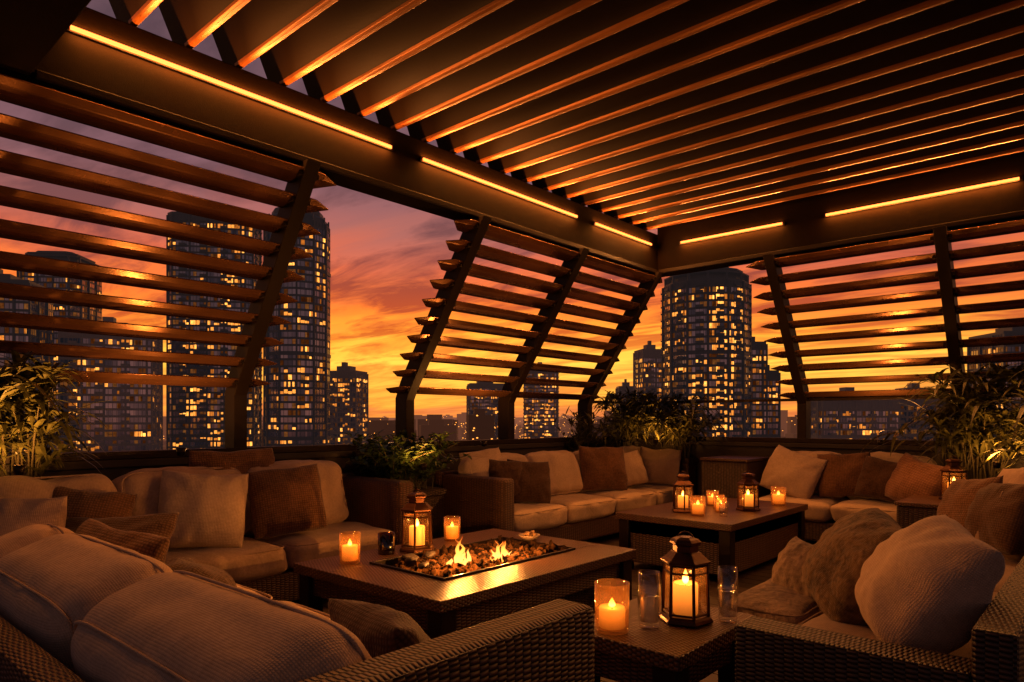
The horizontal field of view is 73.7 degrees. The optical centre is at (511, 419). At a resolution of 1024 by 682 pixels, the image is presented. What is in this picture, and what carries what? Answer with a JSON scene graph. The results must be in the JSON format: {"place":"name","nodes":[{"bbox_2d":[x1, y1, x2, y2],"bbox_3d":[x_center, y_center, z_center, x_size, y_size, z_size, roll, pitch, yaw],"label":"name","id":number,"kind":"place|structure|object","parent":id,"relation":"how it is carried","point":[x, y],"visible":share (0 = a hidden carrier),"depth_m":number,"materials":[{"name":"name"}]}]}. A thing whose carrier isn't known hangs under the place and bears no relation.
{"place":"outdoors","nodes":[
{"label":"outdoors","id":0,"kind":"place"},
{"bbox_2d":[0,269,53,453],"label":"office tower","id":1,"kind":"structure","parent":0,"point":[24,334],"depth_m":252.50,"materials":[{"name":"grey glass"}]},
{"bbox_2d":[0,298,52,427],"bbox_3d":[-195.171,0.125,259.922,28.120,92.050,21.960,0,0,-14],"label":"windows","id":2,"kind":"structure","parent":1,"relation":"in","point":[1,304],"depth_m":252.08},
{"bbox_2d":[0,298,52,453],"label":"windows","id":3,"kind":"structure","parent":1,"relation":"in","point":[17,305],"depth_m":252.08,"materials":[{"name":"black glass"}]},
{"bbox_2d":[17,251,101,449],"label":"office tower","id":4,"kind":"structure","parent":0,"point":[70,284],"depth_m":367.20,"materials":[{"name":"grey glass"}]},
{"bbox_2d":[18,272,101,447],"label":"windows","id":5,"kind":"structure","parent":4,"relation":"in","point":[55,279],"depth_m":366.68,"materials":[{"name":"black glass"}]},
{"bbox_2d":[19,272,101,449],"bbox_3d":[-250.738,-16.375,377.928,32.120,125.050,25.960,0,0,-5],"label":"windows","id":6,"kind":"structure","parent":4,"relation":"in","point":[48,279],"depth_m":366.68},
{"bbox_2d":[58,317,162,452],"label":"office tower","id":7,"kind":"structure","parent":0,"point":[132,419],"depth_m":288.56,"materials":[{"name":"concrete"}]},
{"bbox_2d":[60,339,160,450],"bbox_3d":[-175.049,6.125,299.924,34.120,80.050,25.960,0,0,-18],"label":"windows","id":8,"kind":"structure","parent":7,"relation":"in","point":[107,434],"depth_m":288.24,"materials":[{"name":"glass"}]},
{"bbox_2d":[60,338,160,450],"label":"windows","id":9,"kind":"structure","parent":7,"relation":"in","point":[62,340],"depth_m":288.66,"materials":[{"name":"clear glass"}]},
{"bbox_2d":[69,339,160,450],"bbox_3d":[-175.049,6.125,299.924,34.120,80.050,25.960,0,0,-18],"label":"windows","id":10,"kind":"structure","parent":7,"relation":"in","point":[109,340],"depth_m":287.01,"materials":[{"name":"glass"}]},
{"bbox_2d":[166,211,261,448],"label":"office tower","id":11,"kind":"structure","parent":0,"point":[195,417],"depth_m":336.75,"materials":[{"name":"grey glass"}]},
{"bbox_2d":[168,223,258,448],"bbox_3d":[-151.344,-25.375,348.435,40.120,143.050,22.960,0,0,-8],"label":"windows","id":12,"kind":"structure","parent":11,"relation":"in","point":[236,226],"depth_m":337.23,"materials":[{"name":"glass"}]},
{"bbox_2d":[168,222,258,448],"bbox_3d":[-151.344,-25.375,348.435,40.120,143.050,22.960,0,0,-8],"label":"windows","id":13,"kind":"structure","parent":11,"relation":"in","point":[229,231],"depth_m":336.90,"materials":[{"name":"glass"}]},
{"bbox_2d":[168,223,258,448],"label":"windows","id":14,"kind":"structure","parent":11,"relation":"in","point":[192,395],"depth_m":336.49,"materials":[{"name":"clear glass"}]},
{"bbox_2d":[263,207,330,445],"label":"office tower","id":15,"kind":"structure","parent":0,"point":[296,401],"depth_m":289.13,"materials":[{"name":"grey glass"}]},
{"bbox_2d":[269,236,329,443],"bbox_3d":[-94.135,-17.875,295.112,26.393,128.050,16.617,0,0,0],"label":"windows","id":16,"kind":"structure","parent":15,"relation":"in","point":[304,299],"depth_m":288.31,"materials":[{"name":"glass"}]},
{"bbox_2d":[269,228,329,443],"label":"windows","id":17,"kind":"structure","parent":15,"relation":"in","point":[308,278],"depth_m":288.87,"materials":[{"name":"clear glass"}]},
{"bbox_2d":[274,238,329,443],"bbox_3d":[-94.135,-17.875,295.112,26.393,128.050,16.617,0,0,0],"label":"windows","id":18,"kind":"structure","parent":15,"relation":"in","point":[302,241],"depth_m":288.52,"materials":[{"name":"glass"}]},
{"bbox_2d":[330,362,368,443],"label":"office tower","id":19,"kind":"structure","parent":0,"point":[349,399],"depth_m":412.28,"materials":[{"name":"concrete"}]},
{"bbox_2d":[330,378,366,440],"bbox_3d":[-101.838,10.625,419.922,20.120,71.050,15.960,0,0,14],"label":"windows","id":20,"kind":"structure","parent":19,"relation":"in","point":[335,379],"depth_m":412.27,"materials":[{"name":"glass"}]},
{"bbox_2d":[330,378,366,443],"bbox_3d":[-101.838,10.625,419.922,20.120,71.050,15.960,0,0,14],"label":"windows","id":21,"kind":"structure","parent":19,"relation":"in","point":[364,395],"depth_m":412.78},
{"bbox_2d":[330,378,366,443],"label":"windows","id":22,"kind":"structure","parent":19,"relation":"in","point":[352,384],"depth_m":412.27,"materials":[{"name":"yellow glass"}]},
{"bbox_2d":[0,0,1023,417],"label":"sky","id":23,"kind":"structure","parent":0,"point":[385,254],"materials":[{"name":"orange"}]},
{"bbox_2d":[523,362,558,437],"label":"office tower","id":24,"kind":"structure","parent":0,"point":[539,416],"depth_m":549.98,"materials":[{"name":"concrete"}]},
{"bbox_2d":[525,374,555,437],"bbox_3d":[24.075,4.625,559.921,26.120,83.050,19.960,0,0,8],"label":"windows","id":25,"kind":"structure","parent":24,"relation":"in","point":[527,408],"depth_m":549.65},
{"bbox_2d":[525,374,555,437],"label":"windows","id":26,"kind":"structure","parent":24,"relation":"in","point":[536,408],"depth_m":550.05,"materials":[{"name":"yellow glass"}]},
{"bbox_2d":[633,341,661,434],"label":"office tower","id":27,"kind":"structure","parent":0,"point":[647,367],"depth_m":412.65,"materials":[{"name":"concrete"}]},
{"bbox_2d":[634,358,660,434],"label":"windows","id":28,"kind":"structure","parent":27,"relation":"in","point":[647,359],"depth_m":412.68,"materials":[{"name":"yellow glass"}]},
{"bbox_2d":[661,267,751,436],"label":"office tower","id":29,"kind":"structure","parent":0,"point":[706,334],"depth_m":284.08,"materials":[{"name":"grey glass"}]},
{"bbox_2d":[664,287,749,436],"bbox_3d":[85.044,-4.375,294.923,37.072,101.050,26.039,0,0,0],"label":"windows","id":30,"kind":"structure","parent":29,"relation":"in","point":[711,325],"depth_m":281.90,"materials":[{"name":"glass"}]},
{"bbox_2d":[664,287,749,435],"bbox_3d":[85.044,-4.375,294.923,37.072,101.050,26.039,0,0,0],"label":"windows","id":31,"kind":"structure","parent":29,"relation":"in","point":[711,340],"depth_m":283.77,"materials":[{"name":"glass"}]},
{"bbox_2d":[664,287,749,436],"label":"windows","id":32,"kind":"structure","parent":29,"relation":"in","point":[733,318],"depth_m":284.46,"materials":[{"name":"yellow glass"}]},
{"bbox_2d":[811,387,899,439],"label":"office tower","id":33,"kind":"structure","parent":0,"point":[854,419],"depth_m":319.90,"materials":[{"name":"concrete"}]},
{"bbox_2d":[812,411,897,439],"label":"windows","id":34,"kind":"structure","parent":33,"relation":"in","point":[859,413],"depth_m":320.06,"materials":[{"name":"yellow glass"}]},
{"bbox_2d":[895,383,952,439],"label":"office tower","id":35,"kind":"structure","parent":0,"point":[906,411],"depth_m":350.38,"materials":[{"name":"concrete"}]},
{"bbox_2d":[901,406,950,438],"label":"windows","id":36,"kind":"structure","parent":35,"relation":"in","point":[931,407],"depth_m":350.41,"materials":[{"name":"yellow glass"}]},
{"bbox_2d":[967,326,1023,440],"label":"office tower","id":37,"kind":"structure","parent":0,"point":[1004,332],"depth_m":293.31,"materials":[{"name":"grey glass"}]},
{"bbox_2d":[969,347,1021,440],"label":"windows","id":38,"kind":"structure","parent":37,"relation":"in","point":[1009,348],"depth_m":288.94,"materials":[{"name":"yellow glass"}]},
{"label":"terrace floor","id":39,"kind":"structure","parent":0,"visible":0},
{"bbox_2d":[0,440,623,486],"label":"parapet wall","id":40,"kind":"structure","parent":39,"relation":"on","point":[111,470],"depth_m":5.27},
{"bbox_2d":[0,0,1023,463],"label":"pergola","id":41,"kind":"object","parent":40,"relation":"on","point":[772,138],"visible":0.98,"depth_m":4.49,"materials":[{"name":"wood"}]},
{"bbox_2d":[290,533,816,681],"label":"deck boards","id":42,"kind":"object","parent":39,"relation":"on","point":[753,576],"depth_m":5.03,"materials":[{"name":"wood"}]},
{"bbox_2d":[0,345,79,465],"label":"palm plant","id":43,"kind":"object","parent":42,"relation":"on","point":[17,362],"visible":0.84,"depth_m":3.51,"materials":[{"name":"plant"}]},
{"bbox_2d":[0,353,117,479],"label":"palm plant","id":44,"kind":"object","parent":42,"relation":"on","point":[37,448],"visible":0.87,"depth_m":3.77,"materials":[{"name":"plant"}]},
{"bbox_2d":[0,460,412,600],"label":"wicker sofa","id":45,"kind":"object","parent":42,"relation":"on","point":[369,508],"visible":0.42,"depth_m":4.27,"materials":[{"name":"fabric"}]},
{"bbox_2d":[0,496,67,535],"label":"throw pillow","id":46,"kind":"object","parent":45,"relation":"on","point":[17,513],"visible":0.34,"depth_m":3.18,"materials":[{"name":"beige fabric"}]},
{"bbox_2d":[52,486,136,517],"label":"throw pillow","id":47,"kind":"object","parent":45,"relation":"on","point":[83,503],"visible":0.37,"depth_m":3.65,"materials":[{"name":"brown fabric"}]},
{"bbox_2d":[157,470,248,547],"bbox_3d":[-1.835,0.532,4.047,0.484,0.463,0.237,4,-21,-19],"label":"throw pillow","id":48,"kind":"object","parent":45,"relation":"on","point":[210,509],"visible":0.91,"depth_m":3.97,"materials":[{"name":"beige fabric"}]},
{"bbox_2d":[189,448,274,473],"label":"throw pillow","id":49,"kind":"object","parent":45,"relation":"on","point":[242,461],"visible":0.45,"depth_m":4.47,"materials":[{"name":"brown fabric"}]},
{"bbox_2d":[245,464,327,538],"bbox_3d":[-1.460,0.521,4.435,0.465,0.444,0.230,-5,-17,-30],"label":"throw pillow","id":50,"kind":"object","parent":45,"relation":"on","point":[286,501],"visible":0.99,"depth_m":4.35,"materials":[{"name":"brown fabric"}]},
{"bbox_2d":[0,523,593,681],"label":"wicker sofa","id":51,"kind":"object","parent":42,"relation":"on","point":[74,607],"visible":0.98,"depth_m":1.69,"materials":[{"name":"fabric"}]},
{"bbox_2d":[65,512,179,562],"bbox_3d":[-1.931,0.619,3.272,0.596,0.370,0.208,-3,-36,4],"label":"throw pillow","id":52,"kind":"object","parent":51,"relation":"on","point":[162,524],"visible":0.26,"depth_m":3.29,"materials":[{"name":"brown fabric"}]},
{"bbox_2d":[75,518,170,560],"bbox_3d":[-1.713,0.617,2.883,0.484,0.352,0.210,7,-28,21],"label":"throw pillow","id":53,"kind":"object","parent":51,"relation":"on","point":[152,545],"visible":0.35,"depth_m":2.87,"materials":[{"name":"brown fabric"}]},
{"bbox_2d":[166,557,236,586],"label":"throw pillow","id":54,"kind":"object","parent":51,"relation":"on","point":[204,570],"visible":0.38,"depth_m":2.79,"materials":[{"name":"brown fabric"}]},
{"bbox_2d":[328,599,430,657],"bbox_3d":[-0.342,0.666,1.903,0.222,0.333,0.465,-45,22,-29],"label":"throw pillow","id":55,"kind":"object","parent":51,"relation":"on","point":[377,629],"visible":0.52,"depth_m":1.79,"materials":[{"name":"brown fabric"}]},
{"bbox_2d":[340,429,471,539],"bbox_3d":[-0.822,0.639,5.639,0.799,1.122,1.176,0,0,30],"label":"leafy shrub","id":56,"kind":"object","parent":42,"relation":"on","point":[404,458],"visible":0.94,"depth_m":5.55,"materials":[{"name":"green plant"}]},
{"bbox_2d":[294,528,636,638],"bbox_3d":[-0.210,0.969,3.763,1.140,0.462,1.530,0,0,42],"label":"fire pit table","id":57,"kind":"object","parent":42,"relation":"on","point":[433,606],"visible":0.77,"depth_m":3.37,"materials":[{"name":"wicker"}]},
{"bbox_2d":[339,531,360,563],"bbox_3d":[-0.851,0.671,3.584,0.110,0.155,0.110,0,0,42],"label":"glass candle holder","id":58,"kind":"object","parent":57,"relation":"on","point":[340,549],"visible":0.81,"depth_m":3.58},
{"bbox_2d":[342,539,357,560],"bbox_3d":[-0.851,0.680,3.584,0.083,0.113,0.083,0,0,0],"label":"pillar candle","id":59,"kind":"object","parent":58,"relation":"in","point":[349,551],"visible":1,"depth_m":3.55,"materials":[{"name":"orange wax"}]},
{"bbox_2d":[378,532,394,554],"bbox_3d":[-0.702,0.692,3.813,0.096,0.115,0.096,0,0,42],"label":"glass candle holder","id":60,"kind":"object","parent":57,"relation":"on","point":[386,543],"visible":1,"depth_m":3.77,"materials":[{"name":"glass"}]},
{"bbox_2d":[399,489,433,552],"bbox_3d":[-0.544,0.573,3.914,0.213,0.353,0.186,0,0,30],"label":"lantern","id":61,"kind":"object","parent":57,"relation":"on","point":[416,504],"visible":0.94,"depth_m":3.87,"materials":[{"name":"black metal"}]},
{"bbox_2d":[409,519,424,545],"bbox_3d":[-0.544,0.638,3.914,0.089,0.163,0.089,0,0,11],"label":"pillar candle","id":62,"kind":"object","parent":61,"relation":"in","point":[420,534],"visible":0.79,"depth_m":3.88,"materials":[{"name":"yellow wax"}]},
{"bbox_2d":[392,535,567,577],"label":"lava rocks","id":63,"kind":"object","parent":57,"relation":"in","point":[481,554],"visible":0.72,"depth_m":3.69,"materials":[{"name":"stone"}]},
{"bbox_2d":[446,543,470,564],"bbox_3d":[-0.267,0.674,3.482,0.128,0.171,0.141,0,0,42],"label":"fire","id":64,"kind":"object","parent":63,"relation":"on","point":[459,556],"visible":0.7,"depth_m":3.47,"materials":[{"name":"yellow"}]},
{"bbox_2d":[434,445,689,540],"bbox_3d":[0.712,0.751,6.981,0.865,0.897,3.277,0,0,42],"label":"wicker sofa","id":65,"kind":"object","parent":42,"relation":"on","point":[477,498],"visible":0.55,"depth_m":6.08,"materials":[{"name":"fabric"}]},
{"bbox_2d":[459,447,500,461],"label":"throw pillow","id":66,"kind":"object","parent":65,"relation":"on","point":[495,453],"visible":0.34,"depth_m":6.14,"materials":[{"name":"beige fabric"}]},
{"bbox_2d":[489,459,521,495],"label":"throw pillow","id":67,"kind":"object","parent":65,"relation":"on","point":[507,469],"visible":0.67,"depth_m":6.04,"materials":[{"name":"brown fabric"}]},
{"bbox_2d":[507,459,550,503],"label":"throw pillow","id":68,"kind":"object","parent":65,"relation":"on","point":[534,483],"visible":0.73,"depth_m":6.11,"materials":[{"name":"brown fabric"}]},
{"bbox_2d":[579,446,627,490],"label":"throw pillow","id":69,"kind":"object","parent":65,"relation":"on","point":[602,468],"visible":1,"depth_m":7.06,"materials":[{"name":"brown fabric"}]},
{"bbox_2d":[624,450,648,486],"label":"throw pillow","id":70,"kind":"object","parent":65,"relation":"on","point":[636,472],"visible":0.63,"depth_m":7.49,"materials":[{"name":"beige fabric"}]},
{"bbox_2d":[640,446,680,485],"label":"throw pillow","id":71,"kind":"object","parent":65,"relation":"on","point":[661,466],"visible":0.77,"depth_m":7.76,"materials":[{"name":"beige fabric"}]},
{"bbox_2d":[550,406,619,451],"bbox_3d":[0.841,0.517,7.788,0.787,1.366,0.717,0,0,-29],"label":"fern plant","id":72,"kind":"object","parent":42,"relation":"on","point":[587,442],"visible":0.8,"depth_m":7.73,"materials":[{"name":"green plant"}]},
{"bbox_2d":[592,386,673,446],"bbox_3d":[1.417,0.397,8.299,1.183,1.606,1.377,0,0,12],"label":"fern plant","id":73,"kind":"object","parent":42,"relation":"on","point":[623,423],"visible":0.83,"depth_m":8.18,"materials":[{"name":"green plant"}]},
{"bbox_2d":[594,594,756,681],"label":"side table","id":74,"kind":"object","parent":42,"relation":"on","point":[664,652],"visible":0.6,"depth_m":2.37,"materials":[{"name":"wicker"}]},
{"bbox_2d":[594,578,629,633],"bbox_3d":[0.356,0.664,2.429,0.125,0.170,0.125,0,0,42],"label":"glass candle holder","id":75,"kind":"object","parent":74,"relation":"on","point":[627,605],"visible":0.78,"depth_m":2.41,"materials":[{"name":"glass"}]},
{"bbox_2d":[599,598,624,629],"bbox_3d":[0.356,0.684,2.429,0.094,0.104,0.094,0,0,-14],"label":"pillar candle","id":76,"kind":"object","parent":75,"relation":"in","point":[611,614],"visible":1,"depth_m":2.39,"materials":[{"name":"orange wax"}]},
{"bbox_2d":[637,569,660,629],"bbox_3d":[0.495,0.649,2.465,0.084,0.200,0.084,0,0,42],"label":"drinking glass","id":77,"kind":"object","parent":74,"relation":"on","point":[639,613],"visible":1,"depth_m":2.46,"materials":[{"name":"glass"}]},
{"bbox_2d":[659,531,712,627],"bbox_3d":[0.647,0.582,2.545,0.202,0.333,0.176,0,0,23],"label":"lantern","id":78,"kind":"object","parent":74,"relation":"on","point":[684,553],"visible":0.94,"depth_m":2.50,"materials":[{"name":"black metal"}]},
{"bbox_2d":[673,569,697,615],"bbox_3d":[0.647,0.638,2.545,0.092,0.167,0.092,0,0,6],"label":"pillar candle","id":79,"kind":"object","parent":78,"relation":"in","point":[682,596],"visible":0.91,"depth_m":2.51,"materials":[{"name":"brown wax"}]},
{"bbox_2d":[717,566,738,622],"bbox_3d":[0.803,0.649,2.539,0.076,0.200,0.076,0,0,42],"label":"drinking glass","id":80,"kind":"object","parent":74,"relation":"on","point":[720,614],"visible":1,"depth_m":2.54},
{"bbox_2d":[624,391,744,497],"bbox_3d":[1.887,0.401,8.056,1.532,1.598,1.379,0,0,42],"label":"leafy shrub","id":81,"kind":"object","parent":42,"relation":"on","point":[675,418],"visible":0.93,"depth_m":7.94,"materials":[{"name":"green plant"}]},
{"bbox_2d":[616,496,807,586],"bbox_3d":[1.734,0.975,5.795,0.980,0.450,1.600,0,0,42],"label":"coffee table","id":82,"kind":"object","parent":42,"relation":"on","point":[739,539],"visible":0.81,"depth_m":5.34,"materials":[{"name":"wicker"}]},
{"bbox_2d":[672,472,693,512],"bbox_3d":[1.393,0.586,5.562,0.198,0.327,0.172,0,0,36],"label":"lantern","id":83,"kind":"object","parent":82,"relation":"on","point":[682,481],"visible":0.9,"depth_m":5.52,"materials":[{"name":"black metal"}]},
{"bbox_2d":[736,471,760,511],"bbox_3d":[1.955,0.586,5.652,0.198,0.327,0.172,0,0,13],"label":"lantern","id":84,"kind":"object","parent":82,"relation":"on","point":[747,479],"visible":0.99,"depth_m":5.61,"materials":[{"name":"black metal"}]},
{"bbox_2d":[700,455,769,498],"bbox_3d":[2.379,0.800,7.255,0.520,0.800,0.620,0,0,42],"label":"wicker side table","id":85,"kind":"object","parent":42,"relation":"on","point":[722,475],"visible":0.52,"depth_m":7.05,"materials":[{"name":"wicker"}]},
{"bbox_2d":[636,439,1023,497],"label":"parapet wall","id":86,"kind":"structure","parent":42,"relation":"on","point":[730,448],"depth_m":7.33,"materials":[{"name":"concrete"}]},
{"bbox_2d":[755,451,936,541],"bbox_3d":[3.159,0.750,6.519,1.537,0.899,0.872,0,0,42],"label":"wicker sofa","id":87,"kind":"object","parent":42,"relation":"on","point":[822,514],"visible":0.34,"depth_m":6.30,"materials":[{"name":"fabric"}]},
{"bbox_2d":[759,445,827,498],"bbox_3d":[2.742,0.520,6.686,0.211,0.463,0.540,31,-5,-39],"label":"throw pillow","id":88,"kind":"object","parent":87,"relation":"on","point":[796,475],"visible":0.98,"depth_m":6.59,"materials":[{"name":"beige fabric"}]},
{"bbox_2d":[817,452,870,496],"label":"throw pillow","id":89,"kind":"object","parent":87,"relation":"on","point":[840,474],"visible":0.74,"depth_m":6.39,"materials":[{"name":"brown fabric"}]},
{"bbox_2d":[854,455,896,502],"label":"throw pillow","id":90,"kind":"object","parent":87,"relation":"on","point":[874,476],"visible":0.59,"depth_m":6.16,"materials":[{"name":"brown fabric"}]},
{"bbox_2d":[885,452,953,500],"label":"throw pillow","id":91,"kind":"object","parent":87,"relation":"on","point":[911,475],"visible":0.66,"depth_m":5.73,"materials":[{"name":"orange fabric"}]},
{"bbox_2d":[735,483,1023,681],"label":"wicker sofa","id":92,"kind":"object","parent":42,"relation":"on","point":[822,647],"visible":0.45,"depth_m":2.00,"materials":[{"name":"wicker"}]},
{"bbox_2d":[722,578,820,624],"bbox_3d":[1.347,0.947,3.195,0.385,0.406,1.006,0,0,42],"label":"seat cushion","id":93,"kind":"object","parent":92,"relation":"on","point":[768,599],"visible":0.28,"depth_m":2.88,"materials":[{"name":"fabric"}]},
{"bbox_2d":[771,536,812,597],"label":"throw pillow","id":94,"kind":"object","parent":93,"relation":"on","point":[788,565],"visible":0.6,"depth_m":3.05,"materials":[{"name":"fabric"}]},
{"bbox_2d":[802,508,901,625],"bbox_3d":[1.367,0.569,2.687,0.298,0.439,0.543,34,12,5],"label":"throw pillow","id":95,"kind":"object","parent":92,"relation":"on","point":[841,551],"visible":0.59,"depth_m":2.57,"materials":[{"name":"fur"}]},
{"bbox_2d":[855,515,1004,653],"bbox_3d":[1.363,0.539,2.263,0.291,0.448,0.504,32,13,8],"label":"throw pillow","id":96,"kind":"object","parent":92,"relation":"on","point":[929,583],"visible":0.93,"depth_m":2.08,"materials":[{"name":"beige fabric"}]},
{"bbox_2d":[937,475,1003,527],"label":"throw pillow","id":97,"kind":"object","parent":92,"relation":"on","point":[958,497],"visible":0.47,"depth_m":4.08,"materials":[{"name":"brown fabric"}]},
{"bbox_2d":[965,483,1023,554],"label":"throw pillow","id":98,"kind":"object","parent":92,"relation":"on","point":[994,519],"visible":0.86,"depth_m":3.70,"materials":[{"name":"brown fabric"}]},
{"bbox_2d":[997,467,1023,483],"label":"throw pillow","id":99,"kind":"object","parent":92,"relation":"on","point":[1012,476],"visible":0.2,"depth_m":4.16,"materials":[{"name":"beige fabric"}]},
{"bbox_2d":[894,495,941,528],"bbox_3d":[3.365,0.900,4.904,0.970,0.600,0.620,0,0,42],"label":"wicker side table","id":100,"kind":"object","parent":42,"relation":"on","point":[912,509],"visible":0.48,"depth_m":4.94,"materials":[{"name":"wicker"}]},
{"bbox_2d":[939,456,967,498],"bbox_3d":[3.310,0.437,5.113,0.198,0.327,0.172,0,0,25],"label":"lantern","id":101,"kind":"object","parent":100,"relation":"on","point":[953,465],"visible":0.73,"depth_m":5.08,"materials":[{"name":"black metal"}]},
{"bbox_2d":[860,362,1023,495],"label":"palm plant","id":102,"kind":"object","parent":42,"relation":"on","point":[975,403],"visible":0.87,"depth_m":5.89,"materials":[{"name":"plant"}]},
{"bbox_2d":[951,362,1023,458],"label":"palm plant","id":103,"kind":"object","parent":42,"relation":"on","point":[1019,386],"visible":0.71,"depth_m":5.64,"materials":[{"name":"plant"}]},
{"bbox_2d":[971,391,1023,474],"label":"palm plant","id":104,"kind":"object","parent":42,"relation":"on","point":[1018,419],"visible":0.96,"depth_m":5.17,"materials":[{"name":"plant"}]},
{"label":"ground","id":105,"kind":"structure","parent":0,"visible":0},
{"bbox_2d":[163,409,796,449],"bbox_3d":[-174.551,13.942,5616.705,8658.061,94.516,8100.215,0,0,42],"label":"distant city","id":106,"kind":"object","parent":105,"relation":"on","point":[482,423],"visible":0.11,"depth_m":700.41},
{"bbox_2d":[466,381,504,438],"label":"office tower","id":107,"kind":"structure","parent":105,"relation":"on","point":[489,405],"depth_m":550.35,"materials":[{"name":"concrete"}]},
{"bbox_2d":[467,389,501,438],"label":"windows","id":108,"kind":"structure","parent":107,"relation":"in","point":[472,397],"depth_m":550.73,"materials":[{"name":"yellow glass"}]},
{"bbox_2d":[752,337,767,436],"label":"office tower","id":109,"kind":"structure","parent":105,"relation":"on","point":[759,385],"depth_m":332.82,"materials":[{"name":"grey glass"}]},
{"bbox_2d":[753,350,765,433],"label":"windows","id":110,"kind":"structure","parent":109,"relation":"in","point":[754,351],"depth_m":332.97,"materials":[{"name":"yellow glass"}]},
{"bbox_2d":[768,365,780,437],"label":"office tower","id":111,"kind":"structure","parent":105,"relation":"on","point":[774,416],"depth_m":333.94,"materials":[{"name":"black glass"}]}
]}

